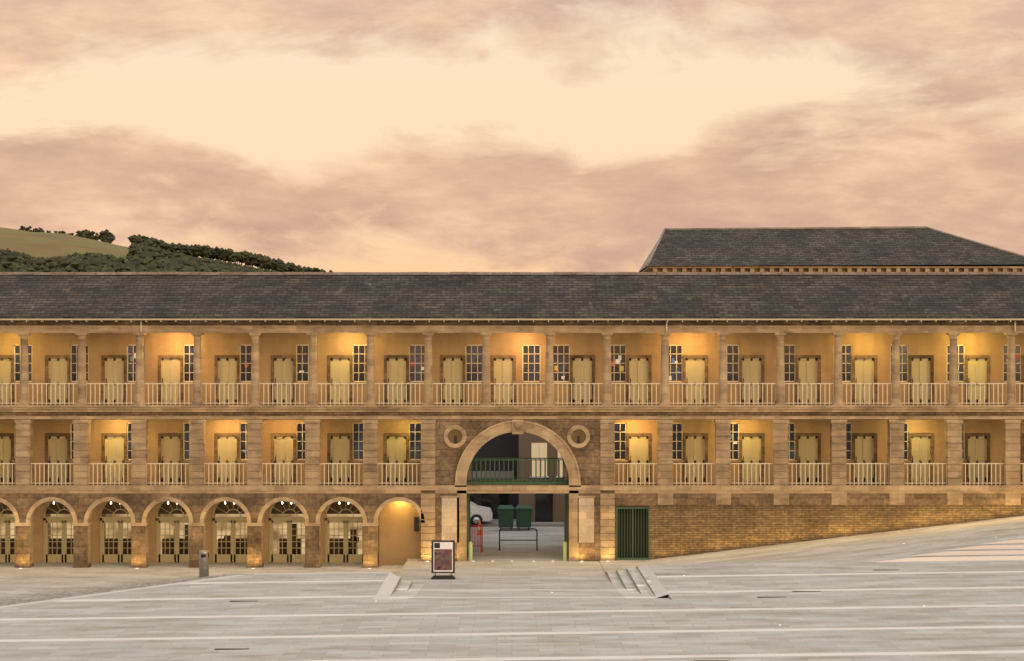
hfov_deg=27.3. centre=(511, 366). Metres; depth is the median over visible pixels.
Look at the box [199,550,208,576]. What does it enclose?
litter bin
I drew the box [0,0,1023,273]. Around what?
sky
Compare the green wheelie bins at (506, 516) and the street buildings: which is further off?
the street buildings
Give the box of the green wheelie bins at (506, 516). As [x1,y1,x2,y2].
[497,505,532,530]
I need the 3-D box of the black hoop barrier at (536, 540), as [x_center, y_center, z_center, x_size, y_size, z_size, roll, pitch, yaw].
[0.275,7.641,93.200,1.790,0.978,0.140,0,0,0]
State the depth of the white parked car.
106.86 m
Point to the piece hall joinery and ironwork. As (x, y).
(503, 383)
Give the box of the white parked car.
[470,501,492,526]
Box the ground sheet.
[0,516,1023,660]
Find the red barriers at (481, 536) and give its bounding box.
[470,525,482,551]
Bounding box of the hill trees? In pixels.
[0,226,332,271]
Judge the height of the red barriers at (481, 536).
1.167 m
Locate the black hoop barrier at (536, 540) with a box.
[499,528,537,549]
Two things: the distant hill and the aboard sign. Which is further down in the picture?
the aboard sign
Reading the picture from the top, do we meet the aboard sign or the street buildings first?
the street buildings
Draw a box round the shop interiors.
[0,501,361,553]
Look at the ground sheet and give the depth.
64.61 m
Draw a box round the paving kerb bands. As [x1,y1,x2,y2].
[0,560,1023,607]
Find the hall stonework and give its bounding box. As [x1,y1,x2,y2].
[0,320,1023,567]
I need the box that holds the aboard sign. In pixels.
[431,540,454,578]
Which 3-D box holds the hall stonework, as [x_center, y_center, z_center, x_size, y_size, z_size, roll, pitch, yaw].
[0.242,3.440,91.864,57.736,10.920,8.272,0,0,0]
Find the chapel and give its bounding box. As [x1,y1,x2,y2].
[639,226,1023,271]
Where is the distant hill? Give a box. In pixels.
[0,227,264,269]
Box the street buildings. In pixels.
[470,433,563,526]
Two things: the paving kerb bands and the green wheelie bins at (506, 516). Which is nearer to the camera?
the paving kerb bands
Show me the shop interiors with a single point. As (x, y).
(183, 530)
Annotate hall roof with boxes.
[0,272,1023,317]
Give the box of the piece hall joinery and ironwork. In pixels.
[0,318,1023,561]
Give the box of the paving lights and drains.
[19,543,904,660]
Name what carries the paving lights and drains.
on the ground sheet

